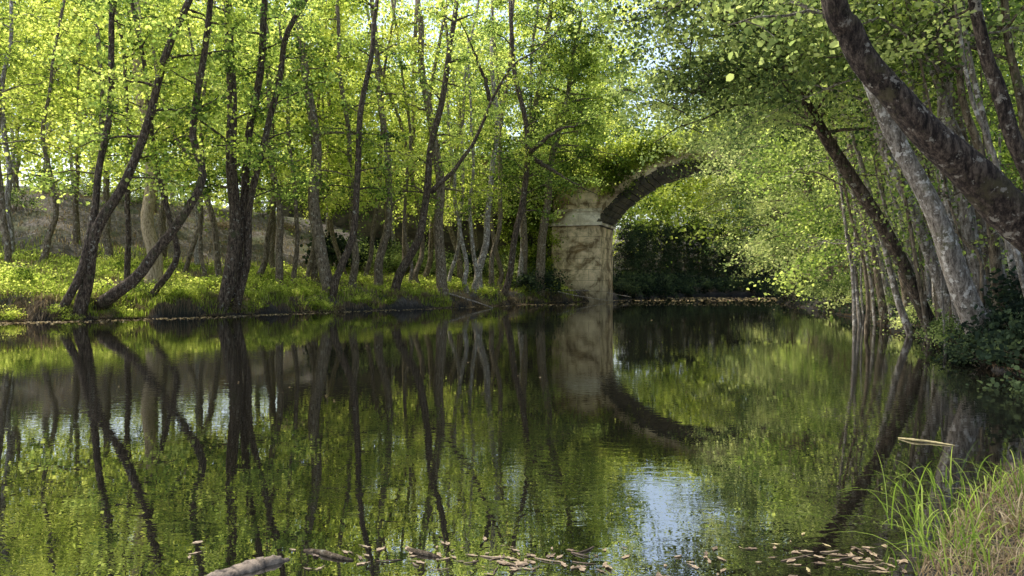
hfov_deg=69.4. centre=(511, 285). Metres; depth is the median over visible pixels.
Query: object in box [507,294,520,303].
shrub
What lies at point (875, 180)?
tree
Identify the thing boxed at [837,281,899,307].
shrub
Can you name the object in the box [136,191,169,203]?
shrub
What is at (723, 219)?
riverside tree
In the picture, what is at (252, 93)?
woodland tree
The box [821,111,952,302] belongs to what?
sapling
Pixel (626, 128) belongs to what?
woodland tree
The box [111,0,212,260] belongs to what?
slim tree
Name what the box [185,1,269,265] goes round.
slim tree
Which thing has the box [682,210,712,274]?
woodland tree
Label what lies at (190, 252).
slim tree
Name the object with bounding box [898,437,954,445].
twig
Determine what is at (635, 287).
shrub
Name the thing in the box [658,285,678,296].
shrub
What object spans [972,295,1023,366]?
shrub
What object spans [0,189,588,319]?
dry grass
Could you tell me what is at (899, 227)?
sapling
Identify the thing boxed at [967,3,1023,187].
woodland tree
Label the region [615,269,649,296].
shrub
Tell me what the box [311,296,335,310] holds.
shrub
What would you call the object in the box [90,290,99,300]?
shrub
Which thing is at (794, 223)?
woodland tree
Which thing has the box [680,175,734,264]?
woodland tree
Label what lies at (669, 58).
sky
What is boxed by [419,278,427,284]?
shrub
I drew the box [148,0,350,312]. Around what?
riverside tree
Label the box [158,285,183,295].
shrub
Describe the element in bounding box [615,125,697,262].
woodland tree
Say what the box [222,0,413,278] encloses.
woodland tree
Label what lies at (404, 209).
slim tree
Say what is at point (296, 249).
riverside tree
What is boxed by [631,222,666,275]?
woodland tree
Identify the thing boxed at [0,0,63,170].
woodland tree
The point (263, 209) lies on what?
shrub
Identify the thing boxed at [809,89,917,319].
sapling
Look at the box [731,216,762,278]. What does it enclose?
woodland tree
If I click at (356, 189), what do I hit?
riverside tree
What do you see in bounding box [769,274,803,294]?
shrub
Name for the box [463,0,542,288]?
slim tree
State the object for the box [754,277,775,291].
shrub
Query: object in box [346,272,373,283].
shrub
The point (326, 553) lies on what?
stick
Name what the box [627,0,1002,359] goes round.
riverside tree
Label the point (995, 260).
slanting tree
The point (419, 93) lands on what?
woodland tree
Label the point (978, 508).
grass tuft
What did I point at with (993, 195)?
riverside tree
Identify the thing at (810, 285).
shrub
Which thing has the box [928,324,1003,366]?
shrub
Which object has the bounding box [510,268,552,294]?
shrub
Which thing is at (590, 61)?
riverside tree
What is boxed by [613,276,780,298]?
shaded undergrowth
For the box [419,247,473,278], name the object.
shrub
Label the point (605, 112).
woodland tree
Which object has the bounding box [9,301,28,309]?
shrub
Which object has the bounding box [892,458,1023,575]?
dry tussock grass
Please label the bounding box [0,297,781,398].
floating flecks
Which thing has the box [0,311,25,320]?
shrub
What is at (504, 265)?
shrub
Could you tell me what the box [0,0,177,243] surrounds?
woodland tree
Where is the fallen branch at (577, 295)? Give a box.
[547,288,609,300]
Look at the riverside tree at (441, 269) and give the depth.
42.01 m
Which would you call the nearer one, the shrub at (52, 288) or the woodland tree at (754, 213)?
the shrub at (52, 288)
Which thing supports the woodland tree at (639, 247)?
on the ground at (184, 244)
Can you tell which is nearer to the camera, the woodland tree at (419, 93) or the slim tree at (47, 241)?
the slim tree at (47, 241)
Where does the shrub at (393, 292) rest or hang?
on the ground at (184, 244)
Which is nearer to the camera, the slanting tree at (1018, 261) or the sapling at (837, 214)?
the slanting tree at (1018, 261)
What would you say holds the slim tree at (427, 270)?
on the ground at (184, 244)
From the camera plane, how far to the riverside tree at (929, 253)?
15.85 m
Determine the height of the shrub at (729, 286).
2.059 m
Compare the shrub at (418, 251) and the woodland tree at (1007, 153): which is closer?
the woodland tree at (1007, 153)
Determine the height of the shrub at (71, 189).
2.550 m
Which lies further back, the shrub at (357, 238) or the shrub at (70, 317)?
the shrub at (357, 238)
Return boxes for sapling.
[757,8,922,333]
[775,124,919,316]
[777,30,910,330]
[788,132,905,324]
[796,74,879,324]
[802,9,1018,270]
[803,97,897,324]
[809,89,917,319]
[814,147,902,290]
[818,65,982,338]
[819,0,1001,341]
[820,0,1000,286]
[820,125,917,257]
[821,5,971,310]
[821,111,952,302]
[833,168,923,271]
[838,114,986,254]
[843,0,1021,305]
[846,3,1022,272]
[849,158,931,303]
[851,0,1022,348]
[856,68,965,304]
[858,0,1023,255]
[874,20,1022,289]
[883,4,1021,243]
[890,0,1023,327]
[965,1,1022,266]
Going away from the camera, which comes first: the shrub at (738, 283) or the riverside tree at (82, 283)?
the riverside tree at (82, 283)
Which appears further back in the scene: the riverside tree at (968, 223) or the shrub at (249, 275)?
the shrub at (249, 275)
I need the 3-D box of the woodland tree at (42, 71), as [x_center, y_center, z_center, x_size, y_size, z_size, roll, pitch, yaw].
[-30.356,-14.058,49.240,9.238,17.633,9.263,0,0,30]
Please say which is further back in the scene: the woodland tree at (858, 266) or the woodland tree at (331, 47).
the woodland tree at (331, 47)
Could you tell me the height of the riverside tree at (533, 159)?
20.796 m
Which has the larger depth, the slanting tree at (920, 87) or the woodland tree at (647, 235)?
the woodland tree at (647, 235)
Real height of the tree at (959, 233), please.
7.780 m
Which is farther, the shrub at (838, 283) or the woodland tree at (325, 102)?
the woodland tree at (325, 102)
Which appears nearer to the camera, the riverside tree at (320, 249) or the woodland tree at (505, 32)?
the riverside tree at (320, 249)
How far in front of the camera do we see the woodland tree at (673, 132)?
125.25 m
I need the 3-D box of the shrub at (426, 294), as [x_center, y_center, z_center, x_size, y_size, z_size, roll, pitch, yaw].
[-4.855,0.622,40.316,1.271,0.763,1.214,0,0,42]
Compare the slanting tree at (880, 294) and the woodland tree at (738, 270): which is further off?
the woodland tree at (738, 270)
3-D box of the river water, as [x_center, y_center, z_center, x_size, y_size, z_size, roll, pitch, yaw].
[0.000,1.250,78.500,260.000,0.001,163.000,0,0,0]
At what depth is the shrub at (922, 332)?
15.54 m
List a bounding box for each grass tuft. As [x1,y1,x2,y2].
[789,484,1023,575]
[840,449,1023,544]
[890,510,1023,575]
[891,427,1023,517]
[916,499,1023,558]
[936,470,1023,542]
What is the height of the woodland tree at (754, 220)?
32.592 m
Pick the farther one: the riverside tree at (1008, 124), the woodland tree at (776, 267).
the woodland tree at (776, 267)
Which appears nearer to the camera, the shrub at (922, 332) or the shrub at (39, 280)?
the shrub at (922, 332)
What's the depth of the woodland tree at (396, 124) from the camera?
54.61 m
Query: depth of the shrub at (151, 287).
29.12 m
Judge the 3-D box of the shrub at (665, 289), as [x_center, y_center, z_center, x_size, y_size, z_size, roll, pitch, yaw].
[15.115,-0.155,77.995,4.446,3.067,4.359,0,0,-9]
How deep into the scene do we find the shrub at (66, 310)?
25.75 m
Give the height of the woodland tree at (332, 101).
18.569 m
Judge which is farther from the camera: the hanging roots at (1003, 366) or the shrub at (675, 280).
the shrub at (675, 280)
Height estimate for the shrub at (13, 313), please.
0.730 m
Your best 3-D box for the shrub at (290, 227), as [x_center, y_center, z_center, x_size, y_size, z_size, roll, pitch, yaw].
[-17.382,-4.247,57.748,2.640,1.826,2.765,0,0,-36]
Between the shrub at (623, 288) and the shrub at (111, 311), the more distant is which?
the shrub at (623, 288)
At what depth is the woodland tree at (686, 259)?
95.80 m
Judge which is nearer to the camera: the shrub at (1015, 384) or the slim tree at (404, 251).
the shrub at (1015, 384)
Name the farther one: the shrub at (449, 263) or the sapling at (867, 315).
the shrub at (449, 263)
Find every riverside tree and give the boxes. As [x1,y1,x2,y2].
[2,0,263,320]
[28,0,226,278]
[53,0,235,298]
[68,0,228,283]
[92,0,279,311]
[106,12,270,277]
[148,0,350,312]
[203,0,329,284]
[242,9,368,285]
[258,0,393,295]
[292,0,397,288]
[296,0,431,299]
[333,0,437,287]
[341,5,447,285]
[351,0,591,294]
[380,0,505,295]
[407,22,539,293]
[446,0,608,277]
[470,0,610,304]
[488,0,637,295]
[545,0,1013,332]
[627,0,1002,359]
[657,19,835,301]
[664,0,1023,325]
[677,1,919,312]
[680,0,1023,182]
[695,0,1023,254]
[703,0,918,318]
[797,0,1023,312]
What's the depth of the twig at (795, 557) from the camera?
3.38 m
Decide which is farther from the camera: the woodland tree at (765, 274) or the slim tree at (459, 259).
the woodland tree at (765, 274)
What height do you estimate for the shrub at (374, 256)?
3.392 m
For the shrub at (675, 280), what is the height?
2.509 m
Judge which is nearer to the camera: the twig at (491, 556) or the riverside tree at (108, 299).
the twig at (491, 556)
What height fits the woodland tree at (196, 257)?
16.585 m
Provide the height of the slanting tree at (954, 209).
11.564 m
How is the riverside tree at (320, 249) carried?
on the ground at (184, 244)
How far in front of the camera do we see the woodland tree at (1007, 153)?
28.30 m
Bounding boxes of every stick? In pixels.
[303,548,353,560]
[406,548,441,557]
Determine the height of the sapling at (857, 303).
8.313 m
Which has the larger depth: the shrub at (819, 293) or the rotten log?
the shrub at (819, 293)
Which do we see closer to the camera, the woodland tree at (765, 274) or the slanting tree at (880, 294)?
the slanting tree at (880, 294)
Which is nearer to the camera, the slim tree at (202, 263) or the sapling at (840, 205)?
the sapling at (840, 205)
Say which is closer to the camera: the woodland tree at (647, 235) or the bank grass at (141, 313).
the bank grass at (141, 313)
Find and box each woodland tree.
[0,0,56,139]
[0,0,61,189]
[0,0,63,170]
[0,0,130,193]
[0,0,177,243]
[9,22,109,186]
[21,5,131,196]
[56,1,179,168]
[98,0,201,212]
[112,0,276,264]
[135,27,217,203]
[173,1,335,197]
[208,0,308,212]
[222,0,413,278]
[254,44,298,207]
[276,1,390,165]
[277,61,381,237]
[282,18,378,232]
[330,34,433,250]
[382,77,458,159]
[410,1,560,275]
[435,12,527,155]
[511,113,569,151]
[514,67,592,147]
[538,83,624,235]
[543,34,636,231]
[565,73,652,238]
[580,33,668,274]
[606,107,677,235]
[613,223,643,276]
[614,223,654,275]
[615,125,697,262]
[619,222,656,274]
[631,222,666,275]
[639,131,700,240]
[641,108,722,257]
[646,219,677,275]
[649,100,697,223]
[652,222,685,272]
[657,227,689,275]
[668,217,704,276]
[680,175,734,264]
[681,220,716,279]
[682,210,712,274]
[684,95,749,265]
[695,221,728,277]
[712,218,741,272]
[713,128,772,274]
[715,102,789,277]
[718,224,745,277]
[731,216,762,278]
[735,126,805,282]
[748,227,783,277]
[758,61,811,252]
[763,219,785,276]
[782,82,901,273]
[796,2,981,279]
[813,0,1017,240]
[870,3,1023,188]
[952,0,1023,190]
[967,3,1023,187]
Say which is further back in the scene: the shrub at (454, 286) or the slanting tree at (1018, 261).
the shrub at (454, 286)
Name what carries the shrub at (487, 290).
on the ground at (184, 244)
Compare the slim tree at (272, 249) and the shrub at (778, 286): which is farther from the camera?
the shrub at (778, 286)
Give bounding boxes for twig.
[480,555,504,557]
[534,557,561,561]
[781,554,811,560]
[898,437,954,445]
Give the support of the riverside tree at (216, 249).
on the ground at (184, 244)
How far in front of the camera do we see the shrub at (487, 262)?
58.87 m
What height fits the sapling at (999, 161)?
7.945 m
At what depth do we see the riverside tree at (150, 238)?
31.93 m
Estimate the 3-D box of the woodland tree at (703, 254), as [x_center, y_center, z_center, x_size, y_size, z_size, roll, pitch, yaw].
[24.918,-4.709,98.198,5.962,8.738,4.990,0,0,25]
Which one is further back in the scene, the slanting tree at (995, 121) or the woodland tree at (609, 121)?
the woodland tree at (609, 121)
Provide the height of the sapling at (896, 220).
8.808 m
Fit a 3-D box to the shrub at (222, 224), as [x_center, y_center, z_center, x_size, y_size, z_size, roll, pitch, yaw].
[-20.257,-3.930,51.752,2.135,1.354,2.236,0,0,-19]
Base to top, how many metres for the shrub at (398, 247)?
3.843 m
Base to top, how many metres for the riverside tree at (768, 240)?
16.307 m
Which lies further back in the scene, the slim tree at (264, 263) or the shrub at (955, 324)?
the slim tree at (264, 263)
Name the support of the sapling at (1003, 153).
on the ground at (184, 244)
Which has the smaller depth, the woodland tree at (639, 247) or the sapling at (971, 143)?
the sapling at (971, 143)
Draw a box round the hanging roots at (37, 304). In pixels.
[0,291,588,321]
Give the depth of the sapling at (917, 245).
15.41 m
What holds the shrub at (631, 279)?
on the ground at (184, 244)
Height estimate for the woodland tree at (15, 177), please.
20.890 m
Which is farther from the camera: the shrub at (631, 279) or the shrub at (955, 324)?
the shrub at (631, 279)
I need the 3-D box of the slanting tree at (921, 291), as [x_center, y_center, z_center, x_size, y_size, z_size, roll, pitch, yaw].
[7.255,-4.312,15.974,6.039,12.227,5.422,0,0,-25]
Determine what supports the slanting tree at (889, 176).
on the ground at (184, 244)
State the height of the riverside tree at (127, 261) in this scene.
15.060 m
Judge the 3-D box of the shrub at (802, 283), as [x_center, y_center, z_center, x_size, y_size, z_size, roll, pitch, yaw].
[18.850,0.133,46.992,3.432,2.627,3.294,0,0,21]
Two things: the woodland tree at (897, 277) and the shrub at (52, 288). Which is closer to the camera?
the shrub at (52, 288)
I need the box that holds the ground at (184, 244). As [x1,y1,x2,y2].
[0,186,1023,575]
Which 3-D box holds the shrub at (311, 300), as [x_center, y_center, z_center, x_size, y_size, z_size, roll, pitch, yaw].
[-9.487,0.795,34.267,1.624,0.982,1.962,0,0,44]
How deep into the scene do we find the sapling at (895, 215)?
25.29 m
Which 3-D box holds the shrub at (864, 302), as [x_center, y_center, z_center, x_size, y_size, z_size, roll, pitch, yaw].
[13.432,0.526,26.530,2.027,1.389,2.112,0,0,30]
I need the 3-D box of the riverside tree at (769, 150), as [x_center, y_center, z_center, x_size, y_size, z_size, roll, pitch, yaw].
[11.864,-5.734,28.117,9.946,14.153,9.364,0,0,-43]
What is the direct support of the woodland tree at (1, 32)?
on the ground at (184, 244)
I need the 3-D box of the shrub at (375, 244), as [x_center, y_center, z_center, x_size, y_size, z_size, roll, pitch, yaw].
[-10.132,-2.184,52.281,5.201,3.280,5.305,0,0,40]
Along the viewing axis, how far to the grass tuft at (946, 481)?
4.04 m
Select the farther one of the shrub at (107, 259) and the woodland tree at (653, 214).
the woodland tree at (653, 214)
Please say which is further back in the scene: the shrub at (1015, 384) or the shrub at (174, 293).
the shrub at (174, 293)
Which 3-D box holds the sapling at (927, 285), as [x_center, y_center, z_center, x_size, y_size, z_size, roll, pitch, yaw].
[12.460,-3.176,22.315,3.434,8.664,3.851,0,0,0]
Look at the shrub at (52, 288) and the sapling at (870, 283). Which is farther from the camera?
the shrub at (52, 288)
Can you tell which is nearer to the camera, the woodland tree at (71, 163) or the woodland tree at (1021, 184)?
the woodland tree at (1021, 184)
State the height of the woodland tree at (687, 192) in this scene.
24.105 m
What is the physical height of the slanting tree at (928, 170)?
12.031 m
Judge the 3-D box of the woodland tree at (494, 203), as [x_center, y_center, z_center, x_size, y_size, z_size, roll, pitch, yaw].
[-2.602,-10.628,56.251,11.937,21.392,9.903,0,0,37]
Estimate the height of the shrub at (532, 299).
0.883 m
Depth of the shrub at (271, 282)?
34.00 m
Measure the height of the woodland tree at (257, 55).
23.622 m
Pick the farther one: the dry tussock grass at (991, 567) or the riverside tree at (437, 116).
the riverside tree at (437, 116)
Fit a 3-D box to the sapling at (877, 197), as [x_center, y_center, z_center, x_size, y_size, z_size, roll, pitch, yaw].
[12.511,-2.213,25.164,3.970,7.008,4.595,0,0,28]
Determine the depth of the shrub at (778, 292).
51.87 m
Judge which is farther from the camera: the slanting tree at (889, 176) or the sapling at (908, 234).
the slanting tree at (889, 176)
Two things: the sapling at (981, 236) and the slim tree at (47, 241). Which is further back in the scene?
the slim tree at (47, 241)
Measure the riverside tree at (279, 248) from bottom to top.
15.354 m
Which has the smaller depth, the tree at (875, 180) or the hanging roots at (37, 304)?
the tree at (875, 180)
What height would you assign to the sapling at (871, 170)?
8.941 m
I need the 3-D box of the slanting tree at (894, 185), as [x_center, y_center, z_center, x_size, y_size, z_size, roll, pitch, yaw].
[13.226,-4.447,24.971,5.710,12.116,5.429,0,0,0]
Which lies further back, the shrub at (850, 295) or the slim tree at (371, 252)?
the slim tree at (371, 252)
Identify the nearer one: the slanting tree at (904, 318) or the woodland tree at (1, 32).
the slanting tree at (904, 318)
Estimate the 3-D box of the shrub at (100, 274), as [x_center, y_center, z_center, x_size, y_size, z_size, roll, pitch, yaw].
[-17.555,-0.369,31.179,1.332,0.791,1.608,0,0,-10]
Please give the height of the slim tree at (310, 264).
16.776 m
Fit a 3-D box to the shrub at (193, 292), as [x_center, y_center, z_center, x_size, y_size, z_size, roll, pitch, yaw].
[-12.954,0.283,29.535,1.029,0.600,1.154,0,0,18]
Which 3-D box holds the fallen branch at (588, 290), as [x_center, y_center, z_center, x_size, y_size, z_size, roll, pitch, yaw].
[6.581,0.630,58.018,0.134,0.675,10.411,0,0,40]
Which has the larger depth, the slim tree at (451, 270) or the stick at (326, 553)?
the slim tree at (451, 270)
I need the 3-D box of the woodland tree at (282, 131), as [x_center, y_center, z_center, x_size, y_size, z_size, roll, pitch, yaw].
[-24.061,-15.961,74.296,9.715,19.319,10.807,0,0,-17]
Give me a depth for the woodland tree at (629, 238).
79.67 m
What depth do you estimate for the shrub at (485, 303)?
43.71 m
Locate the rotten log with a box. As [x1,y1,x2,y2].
[206,555,289,575]
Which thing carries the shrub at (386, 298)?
on the ground at (184, 244)
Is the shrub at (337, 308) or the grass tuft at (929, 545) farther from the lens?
the shrub at (337, 308)
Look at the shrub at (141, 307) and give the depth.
28.21 m
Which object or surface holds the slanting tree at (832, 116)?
on the ground at (184, 244)
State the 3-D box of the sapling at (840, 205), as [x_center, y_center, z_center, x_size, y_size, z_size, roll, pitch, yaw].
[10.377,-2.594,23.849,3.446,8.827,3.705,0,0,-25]
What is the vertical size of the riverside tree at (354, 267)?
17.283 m
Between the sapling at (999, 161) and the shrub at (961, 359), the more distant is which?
the sapling at (999, 161)
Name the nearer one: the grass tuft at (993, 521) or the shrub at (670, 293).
the grass tuft at (993, 521)
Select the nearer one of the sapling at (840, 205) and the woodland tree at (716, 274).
the sapling at (840, 205)
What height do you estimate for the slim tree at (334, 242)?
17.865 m
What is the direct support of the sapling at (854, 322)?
in the river water
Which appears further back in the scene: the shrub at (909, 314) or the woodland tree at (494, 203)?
the woodland tree at (494, 203)
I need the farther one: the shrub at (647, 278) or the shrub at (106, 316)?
the shrub at (647, 278)
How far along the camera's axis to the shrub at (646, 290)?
69.38 m
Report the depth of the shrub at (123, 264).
34.33 m
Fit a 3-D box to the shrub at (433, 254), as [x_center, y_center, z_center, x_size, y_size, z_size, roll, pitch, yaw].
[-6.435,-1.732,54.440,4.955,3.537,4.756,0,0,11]
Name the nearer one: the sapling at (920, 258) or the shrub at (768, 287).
the sapling at (920, 258)
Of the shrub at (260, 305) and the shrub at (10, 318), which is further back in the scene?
the shrub at (260, 305)
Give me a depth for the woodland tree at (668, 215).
101.87 m
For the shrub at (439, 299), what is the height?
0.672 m
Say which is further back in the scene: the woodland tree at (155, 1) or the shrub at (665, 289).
the shrub at (665, 289)
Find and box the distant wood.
[0,0,1006,275]
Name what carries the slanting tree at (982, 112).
on the ground at (184, 244)
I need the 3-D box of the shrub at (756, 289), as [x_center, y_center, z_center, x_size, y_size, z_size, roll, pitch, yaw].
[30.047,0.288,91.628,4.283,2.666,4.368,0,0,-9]
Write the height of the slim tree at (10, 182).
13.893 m
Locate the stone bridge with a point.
(585, 253)
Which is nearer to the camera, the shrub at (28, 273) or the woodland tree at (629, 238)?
the shrub at (28, 273)
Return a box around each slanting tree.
[724,0,914,335]
[736,0,969,272]
[744,1,920,325]
[749,2,894,316]
[753,0,978,151]
[767,0,1020,317]
[769,0,980,272]
[769,0,984,344]
[770,0,964,331]
[771,2,912,317]
[773,0,1023,310]
[780,0,1023,189]
[783,0,1023,308]
[785,0,1023,296]
[787,12,986,306]
[788,1,1023,325]
[805,0,1023,324]
[815,3,1023,162]
[820,0,1023,229]
[833,0,1023,193]
[844,9,983,250]
[861,0,1023,151]
[927,0,1023,264]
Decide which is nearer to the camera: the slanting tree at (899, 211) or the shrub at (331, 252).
the slanting tree at (899, 211)
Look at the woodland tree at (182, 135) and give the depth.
58.80 m
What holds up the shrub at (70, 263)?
on the ground at (184, 244)
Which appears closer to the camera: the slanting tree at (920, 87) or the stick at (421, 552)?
the stick at (421, 552)
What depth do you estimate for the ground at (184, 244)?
43.25 m
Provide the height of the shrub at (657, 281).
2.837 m
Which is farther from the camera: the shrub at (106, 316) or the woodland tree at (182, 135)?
the woodland tree at (182, 135)
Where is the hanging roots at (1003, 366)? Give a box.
[776,296,1023,376]
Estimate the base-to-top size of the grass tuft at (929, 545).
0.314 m
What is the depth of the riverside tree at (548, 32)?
50.50 m
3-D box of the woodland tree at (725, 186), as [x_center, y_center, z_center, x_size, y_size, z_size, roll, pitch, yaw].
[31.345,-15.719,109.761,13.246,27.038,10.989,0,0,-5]
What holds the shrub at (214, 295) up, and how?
on the ground at (184, 244)
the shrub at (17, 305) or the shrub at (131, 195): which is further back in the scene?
the shrub at (131, 195)
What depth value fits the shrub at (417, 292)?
39.67 m
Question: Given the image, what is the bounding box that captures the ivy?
[490,124,839,274]
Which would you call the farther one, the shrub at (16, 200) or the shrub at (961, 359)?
the shrub at (16, 200)
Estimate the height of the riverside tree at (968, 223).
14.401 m
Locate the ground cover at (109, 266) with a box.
[0,247,576,299]
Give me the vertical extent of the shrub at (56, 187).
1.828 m
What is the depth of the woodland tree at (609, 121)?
76.75 m
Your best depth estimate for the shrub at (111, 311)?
27.31 m
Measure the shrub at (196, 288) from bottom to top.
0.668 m
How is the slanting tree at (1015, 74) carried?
on the ground at (184, 244)
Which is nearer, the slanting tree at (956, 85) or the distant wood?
the slanting tree at (956, 85)
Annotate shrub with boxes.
[0,261,39,285]
[0,278,39,302]
[0,304,27,318]
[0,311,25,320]
[4,180,50,211]
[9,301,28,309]
[16,275,59,285]
[32,176,71,191]
[32,261,60,268]
[32,279,71,296]
[33,293,57,302]
[39,302,73,316]
[52,313,84,320]
[56,259,79,268]
[57,175,102,197]
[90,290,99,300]
[92,311,113,318]
[95,268,115,279]
[97,254,119,264]
[102,186,143,203]
[103,307,119,313]
[109,302,136,317]
[115,259,135,269]
[132,302,147,310]
[134,278,163,297]
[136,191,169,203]
[154,281,191,302]
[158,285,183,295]
[169,192,203,207]
[180,285,199,298]
[190,283,205,293]
[203,291,218,299]
[208,219,228,229]
[245,299,270,309]
[246,275,279,286]
[247,271,264,280]
[253,200,276,216]
[257,282,292,297]
[276,220,305,230]
[291,292,326,308]
[292,283,316,295]
[296,304,310,310]
[300,224,376,269]
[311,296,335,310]
[324,303,347,311]
[326,232,389,269]
[335,238,398,271]
[336,232,401,265]
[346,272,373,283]
[355,293,378,303]
[356,292,372,304]
[372,245,420,273]
[378,239,427,272]
[380,296,396,303]
[384,236,446,273]
[386,288,410,296]
[406,287,420,295]
[408,239,449,269]
[418,290,433,298]
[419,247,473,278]
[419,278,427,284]
[432,243,488,278]
[434,294,451,302]
[447,279,469,291]
[463,251,498,277]
[471,248,507,274]
[474,298,491,306]
[477,285,499,296]
[483,246,517,279]
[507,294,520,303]
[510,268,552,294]
[524,295,538,302]
[527,255,553,275]
[527,263,572,294]
[613,271,629,291]
[613,271,645,292]
[613,275,636,295]
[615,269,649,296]
[619,277,641,297]
[632,274,656,297]
[636,270,659,294]
[639,272,668,295]
[651,271,675,296]
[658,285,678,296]
[660,273,690,293]
[664,274,685,294]
[686,272,715,290]
[716,279,736,292]
[725,276,754,289]
[739,278,771,295]
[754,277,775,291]
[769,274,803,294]
[769,274,815,298]
[780,272,825,297]
[795,280,825,307]
[804,276,845,300]
[815,266,864,304]
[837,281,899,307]
[859,281,900,309]
[872,285,929,308]
[876,297,934,332]
[908,313,954,341]
[921,307,964,354]
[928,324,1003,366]
[928,347,982,364]
[959,293,1023,343]
[965,364,1023,394]
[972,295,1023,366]
[980,259,1023,314]
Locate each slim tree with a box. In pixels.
[0,0,77,253]
[0,0,119,263]
[0,5,71,268]
[35,1,144,260]
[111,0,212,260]
[130,1,283,279]
[152,0,255,271]
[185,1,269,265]
[219,11,328,270]
[238,0,321,277]
[266,1,373,279]
[293,1,381,275]
[341,0,424,281]
[362,0,461,283]
[377,0,440,275]
[399,0,469,279]
[417,0,486,282]
[419,0,509,283]
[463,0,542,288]
[465,0,528,287]
[501,0,567,287]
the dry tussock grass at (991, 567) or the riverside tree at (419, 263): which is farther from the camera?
the riverside tree at (419, 263)
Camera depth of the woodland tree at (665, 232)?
90.53 m
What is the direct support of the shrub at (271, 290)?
on the ground at (184, 244)
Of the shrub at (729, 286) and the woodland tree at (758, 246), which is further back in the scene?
the shrub at (729, 286)
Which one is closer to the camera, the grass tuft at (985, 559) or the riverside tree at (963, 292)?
the grass tuft at (985, 559)
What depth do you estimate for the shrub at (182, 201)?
53.41 m
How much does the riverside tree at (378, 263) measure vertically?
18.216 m
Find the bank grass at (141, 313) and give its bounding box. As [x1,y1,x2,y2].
[0,233,581,318]
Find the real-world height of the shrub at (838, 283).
2.147 m
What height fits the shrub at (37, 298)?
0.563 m
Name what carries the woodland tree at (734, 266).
on the ground at (184, 244)
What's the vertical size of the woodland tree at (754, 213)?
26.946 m
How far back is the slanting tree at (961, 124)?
14.46 m
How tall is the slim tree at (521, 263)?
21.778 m
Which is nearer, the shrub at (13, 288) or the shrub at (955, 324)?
the shrub at (955, 324)
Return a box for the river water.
[0,295,1023,575]
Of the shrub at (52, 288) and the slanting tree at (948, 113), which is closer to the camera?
the slanting tree at (948, 113)
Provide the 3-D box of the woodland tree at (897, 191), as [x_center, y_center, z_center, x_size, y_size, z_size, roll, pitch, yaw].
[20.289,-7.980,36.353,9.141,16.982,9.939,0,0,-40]
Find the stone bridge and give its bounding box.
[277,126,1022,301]
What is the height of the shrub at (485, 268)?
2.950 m
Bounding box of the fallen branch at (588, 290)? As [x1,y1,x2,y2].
[565,290,629,296]
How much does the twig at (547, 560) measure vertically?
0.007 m
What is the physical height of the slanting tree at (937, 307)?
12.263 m
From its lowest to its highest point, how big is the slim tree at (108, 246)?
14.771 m
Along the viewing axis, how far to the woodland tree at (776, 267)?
105.65 m
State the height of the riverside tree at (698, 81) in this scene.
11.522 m
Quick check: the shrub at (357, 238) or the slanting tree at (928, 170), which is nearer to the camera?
the slanting tree at (928, 170)
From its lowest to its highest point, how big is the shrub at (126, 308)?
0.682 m
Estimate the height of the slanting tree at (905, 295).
11.674 m
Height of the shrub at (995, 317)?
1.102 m
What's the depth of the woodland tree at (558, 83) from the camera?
73.61 m
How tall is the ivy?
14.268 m
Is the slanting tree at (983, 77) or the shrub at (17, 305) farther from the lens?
the shrub at (17, 305)
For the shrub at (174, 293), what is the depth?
28.96 m
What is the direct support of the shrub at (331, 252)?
on the ground at (184, 244)
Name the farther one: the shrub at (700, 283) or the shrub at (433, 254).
the shrub at (700, 283)
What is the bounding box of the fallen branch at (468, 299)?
[449,293,492,307]
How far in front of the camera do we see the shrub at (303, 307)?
33.78 m
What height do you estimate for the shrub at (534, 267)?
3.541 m
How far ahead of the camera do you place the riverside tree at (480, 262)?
45.48 m
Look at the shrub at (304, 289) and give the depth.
34.71 m
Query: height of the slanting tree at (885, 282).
12.180 m
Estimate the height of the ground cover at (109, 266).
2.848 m
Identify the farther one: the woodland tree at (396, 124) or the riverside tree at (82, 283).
the woodland tree at (396, 124)
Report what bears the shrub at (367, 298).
on the ground at (184, 244)
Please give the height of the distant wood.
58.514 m
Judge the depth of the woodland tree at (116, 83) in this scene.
68.67 m
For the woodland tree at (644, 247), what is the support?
on the ground at (184, 244)
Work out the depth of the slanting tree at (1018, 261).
11.95 m
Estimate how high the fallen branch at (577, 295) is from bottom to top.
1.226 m
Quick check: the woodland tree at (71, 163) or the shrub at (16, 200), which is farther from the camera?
the woodland tree at (71, 163)
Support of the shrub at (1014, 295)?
on the ground at (184, 244)
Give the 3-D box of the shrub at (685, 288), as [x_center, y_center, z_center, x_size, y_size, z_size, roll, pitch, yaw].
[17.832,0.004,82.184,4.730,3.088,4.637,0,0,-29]
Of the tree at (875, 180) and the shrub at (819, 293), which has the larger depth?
the shrub at (819, 293)
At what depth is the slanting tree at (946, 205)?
14.54 m
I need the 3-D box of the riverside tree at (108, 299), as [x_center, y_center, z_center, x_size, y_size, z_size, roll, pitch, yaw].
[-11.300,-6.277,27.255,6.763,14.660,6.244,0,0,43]
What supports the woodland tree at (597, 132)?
on the ground at (184, 244)
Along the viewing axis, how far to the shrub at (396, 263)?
50.22 m
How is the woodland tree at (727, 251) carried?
on the ground at (184, 244)
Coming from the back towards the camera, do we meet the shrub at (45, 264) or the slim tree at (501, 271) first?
the slim tree at (501, 271)
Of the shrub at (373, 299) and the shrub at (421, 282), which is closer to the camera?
the shrub at (373, 299)
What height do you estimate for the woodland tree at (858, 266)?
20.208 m
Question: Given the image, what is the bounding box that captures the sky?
[1,0,1021,233]
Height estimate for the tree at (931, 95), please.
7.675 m
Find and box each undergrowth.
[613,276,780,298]
[778,263,1023,372]
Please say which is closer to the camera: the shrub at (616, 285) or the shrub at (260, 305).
the shrub at (260, 305)
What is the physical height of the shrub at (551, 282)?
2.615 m

